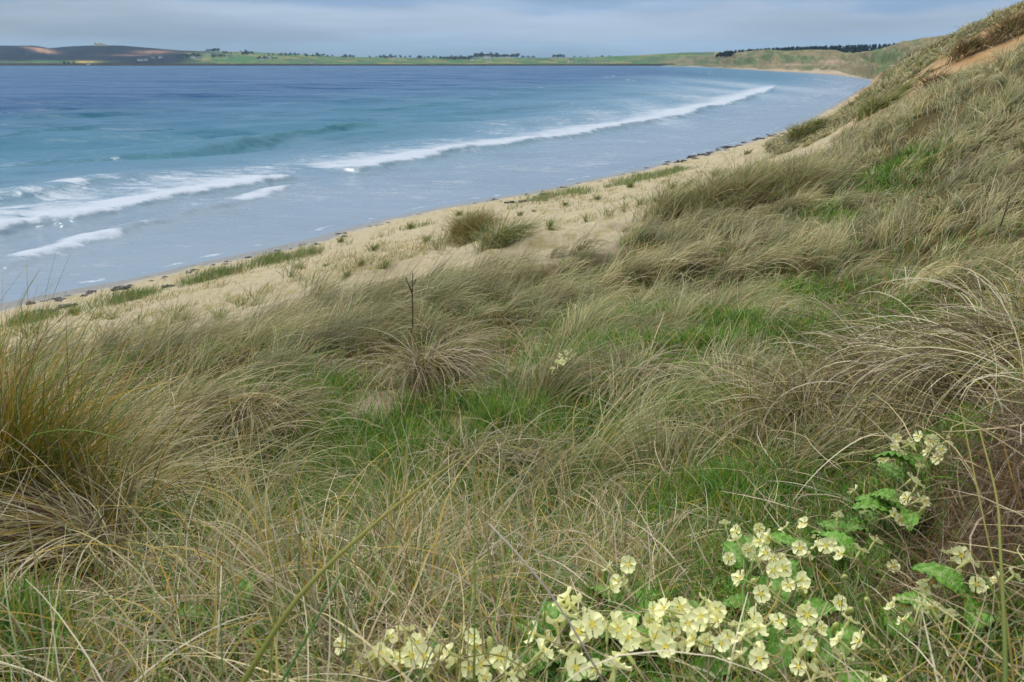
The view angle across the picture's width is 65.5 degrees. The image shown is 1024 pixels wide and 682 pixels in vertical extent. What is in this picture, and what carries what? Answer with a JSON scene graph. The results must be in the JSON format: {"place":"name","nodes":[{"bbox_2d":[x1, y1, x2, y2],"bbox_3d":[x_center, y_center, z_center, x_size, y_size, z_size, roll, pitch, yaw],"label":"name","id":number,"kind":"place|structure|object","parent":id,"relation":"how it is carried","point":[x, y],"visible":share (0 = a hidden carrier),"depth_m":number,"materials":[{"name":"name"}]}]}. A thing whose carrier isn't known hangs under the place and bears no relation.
{"place":"outdoors","nodes":[
{"label":"outdoors","id":0,"kind":"place"},
{"bbox_2d":[0,45,856,65],"bbox_3d":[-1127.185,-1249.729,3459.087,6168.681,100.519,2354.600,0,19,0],"label":"hills","id":1,"kind":"structure","parent":0,"point":[109,55],"depth_m":3301.47,"materials":[{"name":"plant"}]},
{"bbox_2d":[94,42,105,45],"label":"hilltop building","id":2,"kind":"structure","parent":1,"relation":"on","point":[96,44],"depth_m":3977.49,"materials":[{"name":"white"}]},
{"bbox_2d":[0,66,872,302],"bbox_3d":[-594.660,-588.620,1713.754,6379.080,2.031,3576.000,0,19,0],"label":"sea","id":3,"kind":"structure","parent":0,"point":[114,173],"depth_m":96.77,"materials":[{"name":"liquid"}]},
{"bbox_2d":[0,241,1023,681],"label":"dry grass","id":4,"kind":"structure","parent":0,"point":[434,579],"depth_m":1.45,"materials":[{"name":"plant"}]},
{"bbox_2d":[0,7,1023,681],"bbox_3d":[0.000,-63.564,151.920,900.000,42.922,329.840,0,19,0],"label":"dune ground","id":5,"kind":"structure","parent":0,"point":[608,227],"depth_m":13.43,"materials":[{"name":"sand"}]},
{"bbox_2d":[4,313,54,338],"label":"grass tuft","id":6,"kind":"object","parent":5,"relation":"on","point":[22,329],"visible":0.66,"depth_m":15.21,"materials":[{"name":"plant"}]},
{"bbox_2d":[31,321,80,342],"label":"grass tuft","id":7,"kind":"object","parent":5,"relation":"on","point":[62,334],"visible":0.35,"depth_m":12.91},
{"bbox_2d":[59,303,76,307],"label":"seaweed clump","id":8,"kind":"object","parent":5,"relation":"on","point":[62,305],"visible":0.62,"depth_m":30.70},
{"bbox_2d":[60,299,87,315],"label":"grass tuft","id":9,"kind":"object","parent":5,"relation":"on","point":[76,312],"visible":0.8,"depth_m":25.10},
{"bbox_2d":[89,306,109,318],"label":"grass tuft","id":10,"kind":"object","parent":5,"relation":"on","point":[97,314],"visible":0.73,"depth_m":23.22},
{"bbox_2d":[0,315,198,529],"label":"tall grass clump","id":11,"kind":"object","parent":5,"relation":"on","point":[125,449],"visible":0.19,"depth_m":2.21,"materials":[{"name":"plant"}]},
{"bbox_2d":[85,319,135,341],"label":"grass tuft","id":12,"kind":"object","parent":5,"relation":"on","point":[102,330],"visible":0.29,"depth_m":7.96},
{"bbox_2d":[100,307,125,319],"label":"grass tuft","id":13,"kind":"object","parent":5,"relation":"on","point":[102,317],"visible":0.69,"depth_m":22.09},
{"bbox_2d":[111,285,130,290],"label":"seaweed clump","id":14,"kind":"object","parent":5,"relation":"on","point":[121,286],"visible":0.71,"depth_m":33.16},
{"bbox_2d":[0,402,248,647],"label":"dead grass clump","id":15,"kind":"object","parent":5,"relation":"on","point":[43,516],"visible":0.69,"depth_m":1.81,"materials":[{"name":"plant"}]},
{"bbox_2d":[0,253,265,542],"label":"tall grass clump","id":16,"kind":"object","parent":5,"relation":"on","point":[25,426],"visible":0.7,"depth_m":2.02,"materials":[{"name":"plant"}]},
{"bbox_2d":[119,306,147,325],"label":"grass tuft","id":17,"kind":"object","parent":5,"relation":"on","point":[137,318],"visible":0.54,"depth_m":13.21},
{"bbox_2d":[132,308,180,331],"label":"grass tuft","id":18,"kind":"object","parent":5,"relation":"on","point":[162,321],"visible":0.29,"depth_m":8.31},
{"bbox_2d":[33,384,284,529],"bbox_3d":[-1.230,0.376,2.511,0.999,0.482,1.061,-5,20,-15],"label":"dead grass clump","id":19,"kind":"object","parent":5,"relation":"on","point":[162,469],"visible":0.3,"depth_m":2.53,"materials":[{"name":"plant"}]},
{"bbox_2d":[151,293,195,321],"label":"grass tuft","id":20,"kind":"object","parent":5,"relation":"on","point":[176,308],"visible":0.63,"depth_m":13.24,"materials":[{"name":"plant"}]},
{"bbox_2d":[162,301,204,324],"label":"grass tuft","id":21,"kind":"object","parent":5,"relation":"on","point":[184,318],"visible":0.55,"depth_m":8.63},
{"bbox_2d":[175,575,257,631],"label":"leafy weed","id":22,"kind":"object","parent":5,"relation":"on","point":[243,582],"visible":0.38,"depth_m":1.37,"materials":[{"name":"green plant"}]},
{"bbox_2d":[202,300,231,319],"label":"grass tuft","id":23,"kind":"object","parent":5,"relation":"on","point":[218,311],"visible":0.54,"depth_m":8.63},
{"bbox_2d":[234,293,247,307],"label":"grass tuft","id":24,"kind":"object","parent":5,"relation":"on","point":[238,301],"visible":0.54,"depth_m":12.63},
{"bbox_2d":[237,277,278,305],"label":"grass tuft","id":25,"kind":"object","parent":5,"relation":"on","point":[257,297],"visible":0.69,"depth_m":12.17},
{"bbox_2d":[143,357,383,473],"bbox_3d":[-1.080,0.264,3.479,1.083,0.340,1.024,0,19,0],"label":"grass tussock","id":26,"kind":"object","parent":5,"relation":"on","point":[271,412],"depth_m":3.43,"materials":[{"name":"plant"}]},
{"bbox_2d":[277,255,308,277],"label":"grass tuft","id":27,"kind":"object","parent":5,"relation":"on","point":[297,269],"visible":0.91,"depth_m":21.16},
{"bbox_2d":[291,258,308,268],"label":"grass tuft","id":28,"kind":"object","parent":5,"relation":"on","point":[294,265],"visible":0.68,"depth_m":27.95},
{"bbox_2d":[294,260,325,285],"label":"grass tuft","id":29,"kind":"object","parent":5,"relation":"on","point":[299,278],"visible":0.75,"depth_m":11.55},
{"bbox_2d":[280,479,373,681],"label":"grass stalk","id":30,"kind":"object","parent":5,"relation":"on","point":[307,635],"depth_m":0.80,"materials":[{"name":"plant"}]},
{"bbox_2d":[335,231,348,242],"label":"grass tuft","id":31,"kind":"object","parent":5,"relation":"on","point":[342,239],"visible":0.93,"depth_m":41.85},
{"bbox_2d":[335,264,356,279],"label":"grass tuft","id":32,"kind":"object","parent":5,"relation":"on","point":[346,274],"visible":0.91,"depth_m":15.59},
{"bbox_2d":[240,455,464,681],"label":"grass stalk","id":33,"kind":"object","parent":5,"relation":"on","point":[269,639],"depth_m":0.64,"materials":[{"name":"plant"}]},
{"bbox_2d":[0,162,709,330],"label":"lyme grass","id":34,"kind":"structure","parent":5,"relation":"on","point":[265,260],"depth_m":35.48,"materials":[{"name":"plant"}]},
{"bbox_2d":[343,250,371,266],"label":"grass tuft","id":35,"kind":"object","parent":5,"relation":"on","point":[362,263],"visible":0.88,"depth_m":16.27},
{"bbox_2d":[362,239,379,251],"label":"grass tuft","id":36,"kind":"object","parent":5,"relation":"on","point":[375,246],"visible":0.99,"depth_m":28.58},
{"bbox_2d":[333,625,415,681],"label":"primrose","id":37,"kind":"object","parent":5,"relation":"on","point":[385,651],"visible":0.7,"depth_m":1.08,"materials":[{"name":"yellow plant"}]},
{"bbox_2d":[373,251,395,268],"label":"grass tuft","id":38,"kind":"object","parent":5,"relation":"on","point":[385,265],"visible":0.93,"depth_m":15.94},
{"bbox_2d":[0,164,774,340],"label":"sparse grass","id":39,"kind":"structure","parent":5,"relation":"on","point":[341,259],"depth_m":24.66,"materials":[{"name":"plant"}]},
{"bbox_2d":[403,221,417,229],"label":"grass tuft","id":40,"kind":"object","parent":5,"relation":"on","point":[411,225],"visible":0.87,"depth_m":43.74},
{"bbox_2d":[406,273,415,327],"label":"forked twig","id":41,"kind":"object","parent":5,"relation":"on","point":[412,299],"visible":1,"depth_m":5.81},
{"bbox_2d":[310,302,539,417],"bbox_3d":[-0.464,0.079,4.104,1.307,0.513,1.298,0,19,0],"label":"grass tussock","id":42,"kind":"object","parent":5,"relation":"on","point":[442,361],"depth_m":4.09,"materials":[{"name":"plant"}]},
{"bbox_2d":[417,230,435,241],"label":"grass tuft","id":43,"kind":"object","parent":5,"relation":"on","point":[426,237],"visible":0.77,"depth_m":26.46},
{"bbox_2d":[421,233,454,250],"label":"grass tuft","id":44,"kind":"object","parent":5,"relation":"on","point":[433,243],"visible":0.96,"depth_m":17.46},
{"bbox_2d":[387,624,490,681],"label":"primrose","id":45,"kind":"object","parent":5,"relation":"on","point":[419,662],"visible":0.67,"depth_m":1.04,"materials":[{"name":"yellow plant"}]},
{"bbox_2d":[448,210,463,215],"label":"grass tuft","id":46,"kind":"object","parent":5,"relation":"on","point":[458,213],"visible":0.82,"depth_m":48.42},
{"bbox_2d":[423,201,514,246],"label":"grass clump","id":47,"kind":"object","parent":5,"relation":"on","point":[460,228],"visible":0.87,"depth_m":24.35,"materials":[{"name":"plant"}]},
{"bbox_2d":[377,405,575,497],"bbox_3d":[-0.081,0.434,3.150,0.907,0.249,0.891,0,19,0],"label":"grass tussock","id":48,"kind":"object","parent":5,"relation":"on","point":[477,446],"depth_m":3.17,"materials":[{"name":"plant"}]},
{"bbox_2d":[441,627,565,681],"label":"primrose","id":49,"kind":"object","parent":5,"relation":"on","point":[496,662],"visible":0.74,"depth_m":1.04,"materials":[{"name":"yellow plant"}]},
{"bbox_2d":[443,204,565,257],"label":"grass clump","id":50,"kind":"object","parent":5,"relation":"on","point":[506,235],"visible":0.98,"depth_m":13.75,"materials":[{"name":"plant"}]},
{"bbox_2d":[431,405,583,483],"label":"grass tussock","id":51,"kind":"object","parent":5,"relation":"on","point":[519,435],"depth_m":3.18,"materials":[{"name":"plant"}]},
{"bbox_2d":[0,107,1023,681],"bbox_3d":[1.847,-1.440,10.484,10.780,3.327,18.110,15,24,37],"label":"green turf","id":52,"kind":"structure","parent":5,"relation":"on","point":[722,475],"depth_m":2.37,"materials":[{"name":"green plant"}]},
{"bbox_2d":[0,30,1023,527],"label":"marram grass","id":53,"kind":"structure","parent":5,"relation":"on","point":[282,322],"depth_m":6.28,"materials":[{"name":"plant"}]},
{"bbox_2d":[488,523,604,681],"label":"grass stalk","id":54,"kind":"object","parent":5,"relation":"on","point":[550,594],"depth_m":0.75,"materials":[{"name":"plant"}]},
{"bbox_2d":[543,213,560,229],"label":"grass tuft","id":55,"kind":"object","parent":5,"relation":"on","point":[550,225],"visible":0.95,"depth_m":14.15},
{"bbox_2d":[550,349,582,386],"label":"primrose","id":56,"kind":"object","parent":5,"relation":"on","point":[558,362],"visible":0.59,"depth_m":3.81,"materials":[{"name":"yellow plant"}]},
{"bbox_2d":[509,587,627,681],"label":"primrose","id":57,"kind":"object","parent":5,"relation":"on","point":[552,611],"visible":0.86,"depth_m":1.07,"materials":[{"name":"yellow plant"}]},
{"bbox_2d":[574,211,597,224],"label":"grass tuft","id":58,"kind":"object","parent":5,"relation":"on","point":[585,218],"visible":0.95,"depth_m":18.30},
{"bbox_2d":[592,193,604,199],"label":"grass tuft","id":59,"kind":"object","parent":5,"relation":"on","point":[596,197],"visible":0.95,"depth_m":40.45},
{"bbox_2d":[595,206,618,217],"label":"grass tuft","id":60,"kind":"object","parent":5,"relation":"on","point":[613,211],"visible":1,"depth_m":18.15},
{"bbox_2d":[556,597,687,681],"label":"primrose","id":61,"kind":"object","parent":5,"relation":"on","point":[627,632],"visible":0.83,"depth_m":1.07,"materials":[{"name":"yellow plant"}]},
{"bbox_2d":[608,196,637,212],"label":"grass tuft","id":62,"kind":"object","parent":5,"relation":"on","point":[623,210],"visible":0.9,"depth_m":18.63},
{"bbox_2d":[530,315,724,407],"bbox_3d":[0.654,0.097,3.795,1.136,0.394,1.006,0,19,0],"label":"grass tussock","id":63,"kind":"object","parent":5,"relation":"on","point":[651,368],"depth_m":3.72,"materials":[{"name":"plant"}]},
{"bbox_2d":[588,555,668,625],"bbox_3d":[0.182,0.419,1.274,0.152,0.140,0.170,0,19,0],"label":"primrose","id":64,"kind":"object","parent":5,"relation":"on","point":[614,588],"visible":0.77,"depth_m":1.28,"materials":[{"name":"yellow plant"}]},
{"bbox_2d":[623,180,634,187],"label":"grass tuft","id":65,"kind":"object","parent":5,"relation":"on","point":[629,185],"visible":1,"depth_m":45.16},
{"bbox_2d":[628,191,654,205],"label":"grass tuft","id":66,"kind":"object","parent":5,"relation":"on","point":[641,199],"visible":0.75,"depth_m":25.33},
{"bbox_2d":[598,596,710,681],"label":"primrose","id":67,"kind":"object","parent":5,"relation":"on","point":[669,639],"visible":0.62,"depth_m":1.09,"materials":[{"name":"yellow plant"}]},
{"bbox_2d":[624,170,718,225],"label":"grass clump","id":68,"kind":"object","parent":5,"relation":"on","point":[667,200],"visible":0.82,"depth_m":15.19,"materials":[{"name":"plant"}]},
{"bbox_2d":[663,175,681,188],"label":"grass tuft","id":69,"kind":"object","parent":5,"relation":"on","point":[668,181],"visible":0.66,"depth_m":33.44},
{"bbox_2d":[618,592,769,681],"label":"primrose","id":70,"kind":"object","parent":5,"relation":"on","point":[701,619],"visible":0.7,"depth_m":1.08,"materials":[{"name":"yellow plant"}]},
{"bbox_2d":[706,164,727,177],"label":"grass tuft","id":71,"kind":"object","parent":5,"relation":"on","point":[716,171],"visible":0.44,"depth_m":35.47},
{"bbox_2d":[656,160,780,221],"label":"grass clump","id":72,"kind":"object","parent":5,"relation":"on","point":[718,190],"visible":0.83,"depth_m":14.84,"materials":[{"name":"plant"}]},
{"bbox_2d":[682,607,807,681],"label":"primrose","id":73,"kind":"object","parent":5,"relation":"on","point":[772,648],"visible":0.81,"depth_m":1.06,"materials":[{"name":"yellow plant"}]},
{"bbox_2d":[740,149,751,155],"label":"grass tuft","id":74,"kind":"object","parent":5,"relation":"on","point":[749,151],"visible":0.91,"depth_m":61.17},
{"bbox_2d":[687,142,819,212],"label":"grass clump","id":75,"kind":"object","parent":5,"relation":"on","point":[753,187],"visible":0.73,"depth_m":14.71,"materials":[{"name":"plant"}]},
{"bbox_2d":[716,519,812,605],"bbox_3d":[0.480,0.403,1.505,0.171,0.193,0.326,4,20,12],"label":"primrose","id":76,"kind":"object","parent":5,"relation":"on","point":[736,553],"visible":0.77,"depth_m":1.54,"materials":[{"name":"yellow plant"}]},
{"bbox_2d":[722,558,838,637],"bbox_3d":[0.422,0.417,1.251,0.219,0.148,0.246,0,19,0],"label":"primrose","id":77,"kind":"object","parent":5,"relation":"on","point":[772,586],"visible":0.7,"depth_m":1.26,"materials":[{"name":"yellow plant"}]},
{"bbox_2d":[713,144,855,210],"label":"grass clump","id":78,"kind":"object","parent":5,"relation":"on","point":[779,175],"visible":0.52,"depth_m":14.77,"materials":[{"name":"plant"}]},
{"bbox_2d":[667,319,919,482],"bbox_3d":[1.061,0.174,2.825,1.083,0.587,1.070,0,19,0],"label":"dead grass clump","id":79,"kind":"object","parent":5,"relation":"on","point":[743,380],"visible":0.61,"depth_m":2.82,"materials":[{"name":"plant"}]},
{"bbox_2d":[776,117,825,141],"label":"grass clump","id":80,"kind":"object","parent":5,"relation":"on","point":[806,128],"visible":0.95,"depth_m":58.15,"materials":[{"name":"plant"}]},
{"bbox_2d":[767,510,858,589],"bbox_3d":[0.588,0.410,1.562,0.185,0.222,0.406,7,20,19],"label":"primrose","id":81,"kind":"object","parent":5,"relation":"on","point":[787,540],"visible":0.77,"depth_m":1.54,"materials":[{"name":"yellow plant"}]},
{"bbox_2d":[750,140,875,203],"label":"grass clump","id":82,"kind":"object","parent":5,"relation":"on","point":[814,177],"visible":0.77,"depth_m":14.46,"materials":[{"name":"plant"}]},
{"bbox_2d":[802,112,836,131],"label":"grass clump","id":83,"kind":"object","parent":5,"relation":"on","point":[823,121],"visible":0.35,"depth_m":58.29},
{"bbox_2d":[756,594,884,681],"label":"primrose","id":84,"kind":"object","parent":5,"relation":"on","point":[808,640],"visible":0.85,"depth_m":1.09,"materials":[{"name":"yellow plant"}]},
{"bbox_2d":[810,522,845,534],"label":"leafy weed","id":85,"kind":"object","parent":5,"relation":"on","point":[822,530],"visible":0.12,"depth_m":1.72,"materials":[{"name":"green plant"}]},
{"bbox_2d":[818,661,887,681],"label":"primrose","id":86,"kind":"object","parent":5,"relation":"on","point":[853,674],"visible":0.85,"depth_m":1.02,"materials":[{"name":"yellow plant"}]},
{"bbox_2d":[764,291,941,429],"bbox_3d":[1.381,0.079,2.875,1.046,0.587,0.966,0,19,0],"label":"straw spray","id":87,"kind":"object","parent":5,"relation":"on","point":[861,351],"visible":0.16,"depth_m":2.89,"materials":[{"name":"beige plant"}]},
{"bbox_2d":[815,530,896,590],"bbox_3d":[0.689,0.415,1.540,0.151,0.129,0.155,0,19,0],"label":"primrose","id":88,"kind":"object","parent":5,"relation":"on","point":[842,539],"visible":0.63,"depth_m":1.56,"materials":[{"name":"green plant"}]},
{"bbox_2d":[749,287,983,408],"bbox_3d":[1.392,0.006,2.903,1.040,0.566,1.136,8,21,21],"label":"dead grass clump","id":89,"kind":"object","parent":5,"relation":"on","point":[840,341],"visible":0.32,"depth_m":2.98,"materials":[{"name":"plant"}]},
{"bbox_2d":[818,485,917,557],"bbox_3d":[0.747,0.373,1.653,0.174,0.168,0.336,0,19,0],"label":"primrose","id":90,"kind":"object","parent":5,"relation":"on","point":[827,525],"visible":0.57,"depth_m":1.65,"materials":[{"name":"green plant"}]},
{"bbox_2d":[840,80,915,128],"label":"grass clump","id":91,"kind":"object","parent":5,"relation":"on","point":[883,101],"visible":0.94,"depth_m":35.78,"materials":[{"name":"plant"}]},
{"bbox_2d":[738,270,1021,445],"bbox_3d":[1.337,0.104,2.424,1.107,0.611,1.216,0,19,0],"label":"dead grass clump","id":92,"kind":"object","parent":5,"relation":"on","point":[882,360],"visible":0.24,"depth_m":2.49,"materials":[{"name":"plant"}]},
{"bbox_2d":[760,280,1007,432],"bbox_3d":[1.507,0.056,2.614,1.202,0.633,1.053,-18,26,-42],"label":"straw spray","id":93,"kind":"object","parent":5,"relation":"on","point":[885,341],"visible":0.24,"depth_m":2.64,"materials":[{"name":"beige plant"}]},
{"bbox_2d":[758,1,1023,157],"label":"marram grass","id":94,"kind":"structure","parent":5,"relation":"on","point":[914,61],"depth_m":52.43,"materials":[{"name":"plant"}]},
{"bbox_2d":[851,472,930,533],"bbox_3d":[0.796,0.320,1.595,0.214,0.130,0.161,-10,22,-27],"label":"primrose","id":95,"kind":"object","parent":5,"relation":"on","point":[879,504],"visible":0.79,"depth_m":1.59,"materials":[{"name":"green plant"}]},
{"bbox_2d":[761,256,1023,504],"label":"straw spray","id":96,"kind":"object","parent":5,"relation":"on","point":[978,373],"visible":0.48,"depth_m":2.13,"materials":[{"name":"beige plant"}]},
{"bbox_2d":[890,79,923,94],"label":"grass clump","id":97,"kind":"object","parent":5,"relation":"on","point":[909,84],"visible":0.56,"depth_m":40.47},
{"bbox_2d":[873,431,953,491],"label":"primrose","id":98,"kind":"object","parent":5,"relation":"on","point":[892,472],"visible":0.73,"depth_m":1.71,"materials":[{"name":"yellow plant"}]},
{"bbox_2d":[806,244,1023,460],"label":"dead grass clump","id":99,"kind":"object","parent":5,"relation":"on","point":[974,350],"visible":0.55,"depth_m":2.09,"materials":[{"name":"plant"}]},
{"bbox_2d":[858,577,973,664],"bbox_3d":[0.608,0.414,1.177,0.189,0.179,0.186,-14,23,-34],"label":"primrose","id":100,"kind":"object","parent":5,"relation":"on","point":[923,583],"visible":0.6,"depth_m":1.18,"materials":[{"name":"green plant"}]},
{"bbox_2d":[896,489,936,511],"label":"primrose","id":101,"kind":"object","parent":5,"relation":"on","point":[913,498],"visible":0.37,"depth_m":1.57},
{"bbox_2d":[846,209,1023,417],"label":"dead grass clump","id":102,"kind":"object","parent":5,"relation":"on","point":[983,305],"visible":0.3,"depth_m":2.29,"materials":[{"name":"plant"}]},
{"bbox_2d":[902,65,970,95],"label":"grass clump","id":103,"kind":"object","parent":5,"relation":"on","point":[930,79],"visible":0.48,"depth_m":31.92,"materials":[{"name":"plant"}]},
{"bbox_2d":[884,545,1023,631],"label":"primrose","id":104,"kind":"object","parent":5,"relation":"on","point":[953,581],"visible":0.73,"depth_m":1.17,"materials":[{"name":"green plant"}]},
{"bbox_2d":[940,31,996,67],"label":"grass clump","id":105,"kind":"object","parent":5,"relation":"on","point":[966,46],"visible":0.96,"depth_m":39.18,"materials":[{"name":"plant"}]},
{"bbox_2d":[960,405,1014,681],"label":"grass stalk","id":106,"kind":"object","parent":5,"relation":"on","point":[1010,652],"depth_m":0.91,"materials":[{"name":"plant"}]},
{"bbox_2d":[978,426,1007,681],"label":"grass stalk","id":107,"kind":"object","parent":5,"relation":"on","point":[1005,649],"depth_m":0.82,"materials":[{"name":"plant"}]},
{"bbox_2d":[973,6,1023,50],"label":"grass clump","id":108,"kind":"object","parent":5,"relation":"on","point":[1013,25],"visible":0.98,"depth_m":38.13,"materials":[{"name":"plant"}]},
{"bbox_2d":[995,196,1011,241],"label":"thin twig","id":109,"kind":"object","parent":5,"relation":"on","point":[1005,211],"visible":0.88,"depth_m":8.06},
{"bbox_2d":[0,0,1023,57],"label":"sky","id":110,"kind":"structure","parent":0,"point":[358,28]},
{"bbox_2d":[659,35,947,80],"bbox_3d":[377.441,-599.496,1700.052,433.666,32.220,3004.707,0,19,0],"label":"dunes","id":111,"kind":"structure","parent":0,"point":[872,64],"depth_m":848.96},
{"bbox_2d":[715,43,896,57],"bbox_3d":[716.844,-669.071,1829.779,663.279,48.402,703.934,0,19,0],"label":"pine wood","id":112,"kind":"object","parent":111,"relation":"on","point":[846,48],"visible":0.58,"depth_m":1671.38,"materials":[{"name":"green plant"}]}
]}

